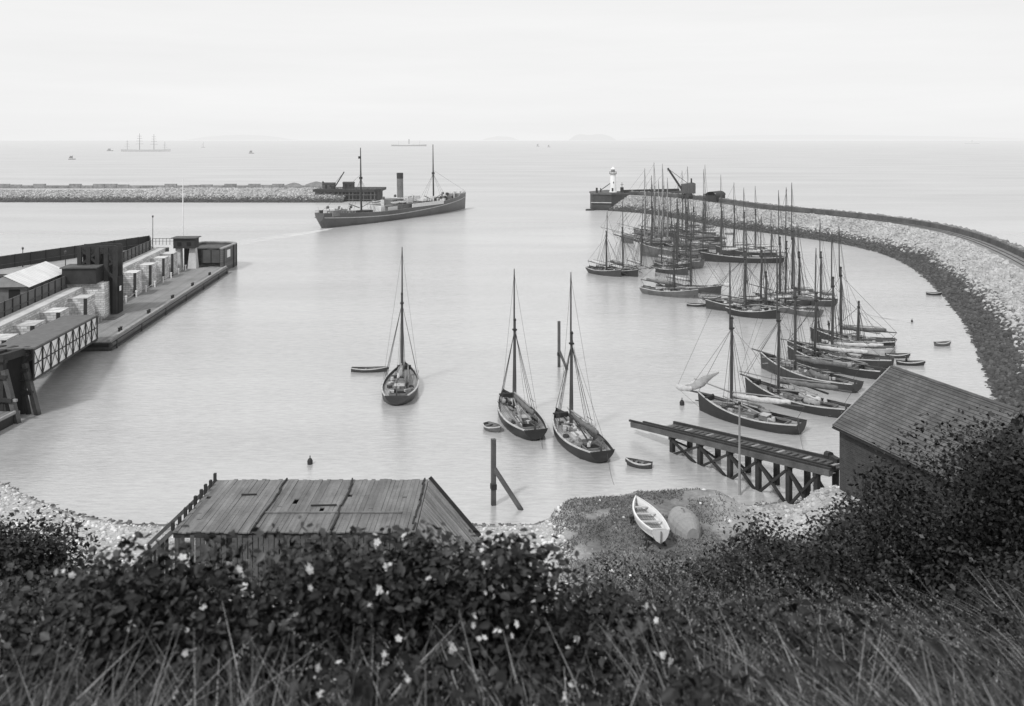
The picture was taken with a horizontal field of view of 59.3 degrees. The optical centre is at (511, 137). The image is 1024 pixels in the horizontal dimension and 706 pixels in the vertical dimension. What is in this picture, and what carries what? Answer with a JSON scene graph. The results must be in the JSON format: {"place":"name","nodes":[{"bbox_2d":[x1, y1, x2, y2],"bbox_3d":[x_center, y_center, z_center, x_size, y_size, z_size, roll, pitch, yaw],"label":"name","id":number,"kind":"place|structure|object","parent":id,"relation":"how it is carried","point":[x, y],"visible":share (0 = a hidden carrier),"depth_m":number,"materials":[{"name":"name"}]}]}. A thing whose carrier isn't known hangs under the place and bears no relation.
{"place":"outdoors","nodes":[
{"label":"outdoors","id":0,"kind":"place"},
{"bbox_2d":[0,485,1021,621],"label":"ground","id":1,"kind":"structure","parent":0,"point":[666,506],"depth_m":77.30,"materials":[{"name":"gravel"}]},
{"bbox_2d":[0,502,103,608],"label":"shrub","id":2,"kind":"object","parent":1,"relation":"on","point":[38,550],"visible":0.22,"depth_m":10.71,"materials":[{"name":"grey plant"}]},
{"bbox_2d":[0,550,194,672],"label":"bramble bush","id":3,"kind":"object","parent":1,"relation":"on","point":[4,587],"visible":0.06,"depth_m":5.10,"materials":[{"name":"black plant"}]},
{"bbox_2d":[0,557,241,702],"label":"bramble bush","id":4,"kind":"object","parent":1,"relation":"on","point":[26,589],"visible":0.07,"depth_m":4.58,"materials":[{"name":"black plant"}]},
{"bbox_2d":[11,556,243,606],"bbox_3d":[-3.876,5.464,9.470,3.034,2.499,2.879,0,0,0],"label":"shrub","id":5,"kind":"object","parent":1,"relation":"on","point":[138,557],"depth_m":9.18,"materials":[{"name":"black plant"}]},
{"bbox_2d":[0,531,326,705],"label":"bramble bush","id":6,"kind":"object","parent":1,"relation":"on","point":[113,592],"visible":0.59,"depth_m":3.83,"materials":[{"name":"black plant"}]},
{"bbox_2d":[39,524,510,705],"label":"bramble bush","id":7,"kind":"object","parent":1,"relation":"on","point":[363,604],"visible":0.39,"depth_m":3.89,"materials":[{"name":"black plant"}]},
{"bbox_2d":[132,473,480,589],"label":"timber shed","id":8,"kind":"object","parent":1,"relation":"on","point":[225,508],"visible":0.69,"depth_m":69.36,"materials":[{"name":"wood"}]},
{"bbox_2d":[195,515,576,704],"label":"bramble bush","id":9,"kind":"object","parent":1,"relation":"on","point":[323,561],"visible":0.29,"depth_m":4.11,"materials":[{"name":"black plant"}]},
{"bbox_2d":[0,482,869,587],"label":"beach stones","id":10,"kind":"object","parent":1,"relation":"on","point":[822,497],"visible":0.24,"depth_m":79.96,"materials":[{"name":"stone"}]},
{"bbox_2d":[332,527,630,705],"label":"bramble bush","id":11,"kind":"object","parent":1,"relation":"on","point":[501,562],"visible":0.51,"depth_m":4.09,"materials":[{"name":"black plant"}]},
{"bbox_2d":[0,529,1015,705],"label":"seed heads","id":12,"kind":"object","parent":1,"relation":"on","point":[654,622],"visible":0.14,"depth_m":4.58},
{"bbox_2d":[0,562,1023,705],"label":"grass","id":13,"kind":"structure","parent":1,"relation":"on","point":[872,698],"depth_m":3.58,"materials":[{"name":"plant"}]},
{"bbox_2d":[0,572,1023,705],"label":"undergrowth","id":14,"kind":"object","parent":1,"relation":"on","point":[701,688],"visible":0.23,"depth_m":3.88,"materials":[{"name":"grey plant"}]},
{"bbox_2d":[445,576,734,705],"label":"bramble bush","id":15,"kind":"object","parent":1,"relation":"on","point":[634,635],"visible":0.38,"depth_m":4.27,"materials":[{"name":"black plant"}]},
{"bbox_2d":[550,487,749,594],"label":"turf","id":16,"kind":"structure","parent":1,"relation":"on","point":[629,525],"depth_m":73.95,"materials":[{"name":"plant"}]},
{"bbox_2d":[629,516,634,525],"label":"trestle","id":17,"kind":"object","parent":16,"relation":"on","point":[632,518],"visible":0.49,"depth_m":75.56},
{"bbox_2d":[632,495,669,543],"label":"rowing boat","id":18,"kind":"object","parent":17,"relation":"on","point":[650,520],"visible":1,"depth_m":73.46,"materials":[{"name":"white wood"}]},
{"bbox_2d":[644,537,667,548],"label":"trestle","id":19,"kind":"object","parent":16,"relation":"on","point":[647,540],"visible":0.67,"depth_m":71.46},
{"bbox_2d":[667,506,700,539],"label":"covered boat","id":20,"kind":"object","parent":16,"relation":"on","point":[684,522],"visible":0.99,"depth_m":73.37,"materials":[{"name":"grey fabric"}]},
{"bbox_2d":[572,547,743,613],"bbox_3d":[3.227,8.874,15.497,4.764,4.071,4.106,0,0,0],"label":"shrub","id":21,"kind":"object","parent":1,"relation":"on","point":[633,576],"visible":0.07,"depth_m":15.31,"materials":[{"name":"black plant"}]},
{"bbox_2d":[631,525,850,609],"bbox_3d":[4.457,8.814,16.061,5.606,4.702,4.666,0,0,0],"label":"shrub","id":22,"kind":"object","parent":1,"relation":"on","point":[714,549],"depth_m":15.82,"materials":[{"name":"grey plant"}]},
{"bbox_2d":[679,508,812,618],"bbox_3d":[3.598,6.851,12.581,3.432,3.668,2.916,0,0,19],"label":"shrub","id":23,"kind":"object","parent":1,"relation":"on","point":[761,534],"visible":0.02,"depth_m":12.27,"materials":[{"name":"black plant"}]},
{"bbox_2d":[632,581,861,702],"bbox_3d":[1.112,3.074,5.064,1.865,1.395,1.791,0,0,-34],"label":"bramble bush","id":24,"kind":"object","parent":1,"relation":"on","point":[666,611],"visible":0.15,"depth_m":4.90,"materials":[{"name":"grey plant"}]},
{"bbox_2d":[691,506,939,637],"bbox_3d":[3.837,5.935,10.857,3.457,3.404,2.884,0,0,0],"label":"shrub","id":25,"kind":"object","parent":1,"relation":"on","point":[799,561],"visible":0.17,"depth_m":10.44,"materials":[{"name":"black plant"}]},
{"bbox_2d":[704,455,1011,639],"bbox_3d":[5.120,6.440,12.206,4.162,4.688,4.240,0,0,-44],"label":"shrub","id":26,"kind":"object","parent":1,"relation":"on","point":[876,510],"visible":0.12,"depth_m":11.54,"materials":[{"name":"black plant"}]},
{"bbox_2d":[823,365,1023,548],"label":"boathouse","id":27,"kind":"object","parent":1,"relation":"on","point":[886,404],"visible":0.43,"depth_m":75.21,"materials":[{"name":"wood"}]},
{"bbox_2d":[826,404,1023,622],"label":"shrub","id":28,"kind":"object","parent":1,"relation":"on","point":[1011,520],"visible":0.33,"depth_m":10.95,"materials":[{"name":"black plant"}]},
{"bbox_2d":[920,539,1023,661],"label":"shrub","id":29,"kind":"object","parent":1,"relation":"on","point":[1015,579],"visible":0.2,"depth_m":8.82,"materials":[{"name":"grey plant"}]},
{"bbox_2d":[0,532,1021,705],"bbox_3d":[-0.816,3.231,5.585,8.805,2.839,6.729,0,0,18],"label":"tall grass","id":30,"kind":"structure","parent":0,"point":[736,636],"depth_m":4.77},
{"bbox_2d":[0,141,1023,525],"bbox_3d":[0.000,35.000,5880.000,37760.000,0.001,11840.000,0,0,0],"label":"sea","id":31,"kind":"structure","parent":0,"point":[256,353],"depth_m":173.55,"materials":[{"name":"liquid"}]},
{"bbox_2d":[0,411,15,430],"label":"landing stage","id":32,"kind":"object","parent":31,"relation":"in","point":[6,419],"visible":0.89,"depth_m":108.91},
{"bbox_2d":[0,345,40,423],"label":"gangway tower","id":33,"kind":"structure","parent":31,"relation":"in","point":[15,392],"depth_m":112.98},
{"bbox_2d":[0,314,97,380],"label":"gangway","id":34,"kind":"object","parent":33,"relation":"on","point":[55,342],"visible":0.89,"depth_m":127.89,"materials":[{"name":"metal"}]},
{"bbox_2d":[0,247,177,343],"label":"stone quay","id":35,"kind":"structure","parent":31,"relation":"in","point":[148,268],"depth_m":163.49,"materials":[{"name":"stone"}]},
{"bbox_2d":[0,261,61,301],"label":"white roofed shed","id":36,"kind":"structure","parent":35,"relation":"on","point":[16,283],"depth_m":156.56,"materials":[{"name":"grey"}]},
{"bbox_2d":[9,289,19,298],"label":"door","id":37,"kind":"structure","parent":36,"relation":"in","point":[14,292],"depth_m":152.93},
{"bbox_2d":[0,276,66,317],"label":"board fence","id":38,"kind":"object","parent":35,"relation":"on","point":[20,301],"visible":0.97,"depth_m":151.28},
{"bbox_2d":[0,236,150,268],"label":"board fence","id":39,"kind":"object","parent":35,"relation":"on","point":[29,258],"visible":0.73,"depth_m":203.38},
{"bbox_2d":[59,243,122,316],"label":"hoist tower","id":40,"kind":"structure","parent":35,"relation":"on","point":[98,271],"depth_m":170.42,"materials":[{"name":"black paint"}]},
{"bbox_2d":[123,240,151,261],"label":"board fence","id":41,"kind":"object","parent":35,"relation":"on","point":[133,252],"visible":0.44,"depth_m":212.26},
{"bbox_2d":[153,236,200,271],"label":"signal cabin","id":42,"kind":"object","parent":35,"relation":"on","point":[180,243],"visible":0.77,"depth_m":231.05,"materials":[{"name":"concrete"}]},
{"bbox_2d":[182,179,183,235],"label":"flagpole","id":43,"kind":"object","parent":42,"relation":"on","point":[182,213],"visible":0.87,"depth_m":235.90,"materials":[{"name":"white paint"}]},
{"bbox_2d":[184,249,188,269],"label":"doorway","id":44,"kind":"structure","parent":42,"relation":"in","point":[186,251],"depth_m":232.51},
{"bbox_2d":[121,133,170,151],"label":"barque","id":45,"kind":"object","parent":31,"relation":"on","point":[156,150],"visible":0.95,"depth_m":2329.06,"materials":[{"name":"grey wood"}]},
{"bbox_2d":[81,265,228,350],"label":"floating pontoon","id":46,"kind":"object","parent":31,"relation":"on","point":[146,307],"visible":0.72,"depth_m":182.18,"materials":[{"name":"grey wood"}]},
{"bbox_2d":[0,184,344,202],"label":"breakwater","id":47,"kind":"object","parent":31,"relation":"in","point":[211,193],"visible":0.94,"depth_m":500.43,"materials":[{"name":"stone"}]},
{"bbox_2d":[283,183,303,188],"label":"spoil heap","id":48,"kind":"object","parent":47,"relation":"on","point":[294,185],"visible":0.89,"depth_m":517.51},
{"bbox_2d":[304,181,321,187],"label":"spoil heap","id":49,"kind":"object","parent":47,"relation":"on","point":[316,184],"visible":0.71,"depth_m":517.64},
{"bbox_2d":[184,241,236,268],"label":"shed","id":50,"kind":"structure","parent":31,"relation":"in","point":[222,253],"depth_m":241.48,"materials":[{"name":"paint"}]},
{"bbox_2d":[313,187,385,200],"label":"timber wharf","id":51,"kind":"structure","parent":31,"relation":"in","point":[375,193],"depth_m":498.50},
{"bbox_2d":[322,182,334,188],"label":"hut","id":52,"kind":"object","parent":51,"relation":"on","point":[327,185],"visible":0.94,"depth_m":505.00,"materials":[{"name":"paint"}]},
{"bbox_2d":[342,182,354,188],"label":"hut","id":53,"kind":"object","parent":51,"relation":"on","point":[348,185],"visible":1,"depth_m":505.00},
{"bbox_2d":[351,366,388,371],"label":"rowing boat","id":54,"kind":"object","parent":31,"relation":"on","point":[371,369],"visible":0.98,"depth_m":134.52,"materials":[{"name":"grey wood"}]},
{"bbox_2d":[315,148,465,227],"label":"cargo steamer","id":55,"kind":"object","parent":31,"relation":"on","point":[399,206],"visible":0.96,"depth_m":386.41,"materials":[{"name":"grey metal"}]},
{"bbox_2d":[381,248,418,405],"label":"pilot cutter","id":56,"kind":"object","parent":31,"relation":"on","point":[400,384],"visible":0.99,"depth_m":125.39,"materials":[{"name":"grey wood"}]},
{"bbox_2d":[391,139,426,145],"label":"distant steamer","id":57,"kind":"object","parent":31,"relation":"on","point":[408,144],"visible":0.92,"depth_m":3835.80,"materials":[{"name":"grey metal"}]},
{"bbox_2d":[483,421,501,432],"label":"rowing boat","id":58,"kind":"object","parent":31,"relation":"on","point":[490,426],"visible":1,"depth_m":107.77,"materials":[{"name":"grey wood"}]},
{"bbox_2d":[490,438,523,510],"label":"mooring pile","id":59,"kind":"object","parent":31,"relation":"in","point":[495,472],"visible":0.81,"depth_m":85.58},
{"bbox_2d":[497,269,547,440],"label":"pilot cutter","id":60,"kind":"object","parent":31,"relation":"on","point":[519,416],"visible":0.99,"depth_m":110.46,"materials":[{"name":"grey wood"}]},
{"bbox_2d":[557,321,566,366],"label":"mooring pile","id":61,"kind":"object","parent":31,"relation":"in","point":[560,357],"visible":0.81,"depth_m":137.39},
{"bbox_2d":[552,272,614,462],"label":"pilot cutter","id":62,"kind":"object","parent":31,"relation":"on","point":[577,436],"visible":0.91,"depth_m":102.64,"materials":[{"name":"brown wood"}]},
{"bbox_2d":[585,215,626,276],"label":"fishing smack","id":63,"kind":"object","parent":31,"relation":"on","point":[603,270],"visible":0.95,"depth_m":230.22,"materials":[{"name":"grey wood"}]},
{"bbox_2d":[607,201,641,276],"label":"fishing smack","id":64,"kind":"object","parent":31,"relation":"on","point":[632,271],"visible":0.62,"depth_m":230.40,"materials":[{"name":"grey wood"}]},
{"bbox_2d":[586,188,680,210],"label":"stone pierhead","id":65,"kind":"object","parent":31,"relation":"in","point":[604,200],"visible":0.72,"depth_m":436.77,"materials":[{"name":"stone"}]},
{"bbox_2d":[609,167,616,191],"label":"lighthouse","id":66,"kind":"object","parent":65,"relation":"on","point":[612,181],"visible":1,"depth_m":440.57,"materials":[{"name":"white paint"}]},
{"bbox_2d":[602,168,665,243],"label":"trading ketch","id":67,"kind":"object","parent":31,"relation":"on","point":[645,233],"visible":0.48,"depth_m":298.97,"materials":[{"name":"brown wood"}]},
{"bbox_2d":[625,457,652,468],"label":"rowing boat","id":68,"kind":"object","parent":31,"relation":"on","point":[638,463],"visible":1,"depth_m":95.78,"materials":[{"name":"grey wood"}]},
{"bbox_2d":[624,199,657,275],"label":"fishing smack","id":69,"kind":"object","parent":31,"relation":"on","point":[648,270],"visible":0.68,"depth_m":232.59,"materials":[{"name":"grey wood"}]},
{"bbox_2d":[613,173,673,246],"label":"trading ketch","id":70,"kind":"object","parent":31,"relation":"on","point":[667,222],"visible":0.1,"depth_m":284.19,"materials":[{"name":"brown wood"}]},
{"bbox_2d":[617,163,672,235],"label":"trading ketch","id":71,"kind":"object","parent":31,"relation":"on","point":[655,209],"visible":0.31,"depth_m":316.59,"materials":[{"name":"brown wood"}]},
{"bbox_2d":[616,190,675,251],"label":"trading ketch","id":72,"kind":"object","parent":31,"relation":"on","point":[654,243],"visible":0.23,"depth_m":275.44,"materials":[{"name":"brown wood"}]},
{"bbox_2d":[613,175,699,257],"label":"trading ketch","id":73,"kind":"object","parent":31,"relation":"on","point":[650,246],"visible":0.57,"depth_m":264.97,"materials":[{"name":"grey wood"}]},
{"bbox_2d":[650,206,689,274],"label":"fishing smack","id":74,"kind":"object","parent":31,"relation":"on","point":[667,269],"visible":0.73,"depth_m":232.12,"materials":[{"name":"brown wood"}]},
{"bbox_2d":[639,221,704,297],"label":"fishing smack","id":75,"kind":"object","parent":31,"relation":"on","point":[687,292],"visible":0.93,"depth_m":199.39,"materials":[{"name":"grey wood"}]},
{"bbox_2d":[654,202,696,269],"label":"fishing smack","id":76,"kind":"object","parent":31,"relation":"on","point":[679,265],"visible":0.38,"depth_m":241.00,"materials":[{"name":"grey wood"}]},
{"bbox_2d":[648,189,709,255],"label":"trading ketch","id":77,"kind":"object","parent":31,"relation":"on","point":[705,249],"visible":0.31,"depth_m":270.09,"materials":[{"name":"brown wood"}]},
{"bbox_2d":[665,200,704,268],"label":"fishing smack","id":78,"kind":"object","parent":31,"relation":"on","point":[699,264],"visible":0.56,"depth_m":243.38,"materials":[{"name":"grey wood"}]},
{"bbox_2d":[657,171,719,241],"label":"trading ketch","id":79,"kind":"object","parent":31,"relation":"on","point":[715,238],"visible":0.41,"depth_m":303.52,"materials":[{"name":"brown wood"}]},
{"bbox_2d":[656,183,726,249],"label":"trading ketch","id":80,"kind":"object","parent":31,"relation":"on","point":[705,238],"visible":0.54,"depth_m":284.69,"materials":[{"name":"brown wood"}]},
{"bbox_2d":[672,166,715,234],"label":"trading ketch","id":81,"kind":"object","parent":31,"relation":"on","point":[699,226],"visible":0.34,"depth_m":320.60,"materials":[{"name":"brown wood"}]},
{"bbox_2d":[687,303,705,306],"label":"rowing boat","id":82,"kind":"object","parent":31,"relation":"on","point":[696,304],"visible":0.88,"depth_m":186.62,"materials":[{"name":"grey wood"}]},
{"bbox_2d":[665,212,728,293],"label":"fishing smack","id":83,"kind":"object","parent":31,"relation":"on","point":[708,288],"visible":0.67,"depth_m":205.56,"materials":[{"name":"grey wood"}]},
{"bbox_2d":[629,419,838,503],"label":"slipway","id":84,"kind":"structure","parent":31,"relation":"in","point":[817,465],"depth_m":90.75,"materials":[{"name":"wood"}]},
{"bbox_2d":[688,190,784,262],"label":"trading ketch","id":85,"kind":"object","parent":31,"relation":"on","point":[718,257],"visible":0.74,"depth_m":254.05,"materials":[{"name":"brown wood"}]},
{"bbox_2d":[698,218,775,310],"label":"fishing smack","id":86,"kind":"object","parent":31,"relation":"on","point":[720,305],"visible":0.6,"depth_m":182.06,"materials":[{"name":"grey wood"}]},
{"bbox_2d":[738,402,740,494],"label":"flagstaff","id":87,"kind":"object","parent":31,"relation":"in","point":[739,457],"visible":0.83,"depth_m":88.19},
{"bbox_2d":[676,262,806,434],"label":"pilot cutter","id":88,"kind":"object","parent":31,"relation":"on","point":[760,417],"visible":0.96,"depth_m":111.19,"materials":[{"name":"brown wood"}]},
{"bbox_2d":[705,189,777,255],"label":"trading ketch","id":89,"kind":"object","parent":31,"relation":"on","point":[737,252],"visible":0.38,"depth_m":263.38,"materials":[{"name":"grey wood"}]},
{"bbox_2d":[725,229,789,318],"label":"fishing smack","id":90,"kind":"object","parent":31,"relation":"on","point":[753,311],"visible":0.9,"depth_m":176.57,"materials":[{"name":"grey wood"}]},
{"bbox_2d":[728,217,793,312],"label":"fishing smack","id":91,"kind":"object","parent":31,"relation":"on","point":[762,295],"visible":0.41,"depth_m":183.13,"materials":[{"name":"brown wood"}]},
{"bbox_2d":[750,190,810,305],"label":"fishing smack","id":92,"kind":"object","parent":31,"relation":"on","point":[803,303],"visible":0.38,"depth_m":189.38,"materials":[{"name":"grey wood"}]},
{"bbox_2d":[759,188,823,316],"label":"fishing smack","id":93,"kind":"object","parent":31,"relation":"on","point":[801,311],"visible":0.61,"depth_m":181.40,"materials":[{"name":"grey wood"}]},
{"bbox_2d":[739,251,851,417],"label":"pilot cutter","id":94,"kind":"object","parent":31,"relation":"on","point":[816,405],"visible":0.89,"depth_m":117.38,"materials":[{"name":"grey wood"}]},
{"bbox_2d":[775,183,837,306],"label":"fishing smack","id":95,"kind":"object","parent":31,"relation":"on","point":[828,300],"visible":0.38,"depth_m":189.08,"materials":[{"name":"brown wood"}]},
{"bbox_2d":[751,232,863,392],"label":"pilot cutter","id":96,"kind":"object","parent":31,"relation":"on","point":[853,385],"visible":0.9,"depth_m":130.25,"materials":[{"name":"grey wood"}]},
{"bbox_2d":[608,190,1023,412],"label":"breakwater","id":97,"kind":"object","parent":31,"relation":"in","point":[975,277],"visible":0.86,"depth_m":236.03,"materials":[{"name":"stone"}]},
{"bbox_2d":[667,168,695,198],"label":"steam crane","id":98,"kind":"object","parent":97,"relation":"on","point":[691,184],"visible":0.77,"depth_m":415.10,"materials":[{"name":"paint"}]},
{"bbox_2d":[706,191,726,201],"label":"machine shed","id":99,"kind":"structure","parent":97,"relation":"on","point":[713,196],"depth_m":395.02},
{"bbox_2d":[787,251,885,378],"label":"pilot cutter","id":100,"kind":"object","parent":31,"relation":"on","point":[866,370],"visible":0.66,"depth_m":135.95,"materials":[{"name":"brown wood"}]},
{"bbox_2d":[782,231,894,368],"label":"pilot cutter","id":101,"kind":"object","parent":31,"relation":"on","point":[886,362],"visible":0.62,"depth_m":140.15,"materials":[{"name":"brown wood"}]},
{"bbox_2d":[810,230,896,345],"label":"pilot cutter","id":102,"kind":"object","parent":31,"relation":"on","point":[848,336],"visible":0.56,"depth_m":152.30,"materials":[{"name":"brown wood"}]},
{"bbox_2d":[818,301,896,354],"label":"fishing ketch","id":103,"kind":"object","parent":31,"relation":"on","point":[881,351],"visible":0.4,"depth_m":147.22,"materials":[{"name":"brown wood"}]},
{"bbox_2d":[885,353,910,357],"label":"rowing boat","id":104,"kind":"object","parent":31,"relation":"on","point":[898,355],"visible":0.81,"depth_m":143.15,"materials":[{"name":"grey wood"}]},
{"bbox_2d":[896,360,925,365],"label":"rowing boat","id":105,"kind":"object","parent":31,"relation":"on","point":[913,362],"visible":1,"depth_m":138.37,"materials":[{"name":"grey wood"}]},
{"bbox_2d":[934,340,950,345],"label":"rowing boat","id":106,"kind":"object","parent":31,"relation":"on","point":[944,343],"visible":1,"depth_m":151.40,"materials":[{"name":"grey wood"}]},
{"bbox_2d":[0,0,1023,140],"label":"sky","id":107,"kind":"structure","parent":0,"point":[71,70],"materials":[{"name":"white"}]},
{"bbox_2d":[569,134,615,139],"bbox_3d":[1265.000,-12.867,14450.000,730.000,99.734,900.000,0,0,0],"label":"island","id":108,"kind":"structure","parent":0,"point":[591,137],"depth_m":14020.57,"materials":[{"name":"grey"}]},
{"bbox_2d":[616,135,1023,139],"bbox_3d":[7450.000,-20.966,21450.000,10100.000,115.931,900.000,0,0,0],"label":"distant coast","id":109,"kind":"structure","parent":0,"point":[809,137],"depth_m":21017.47,"materials":[{"name":"grey"}]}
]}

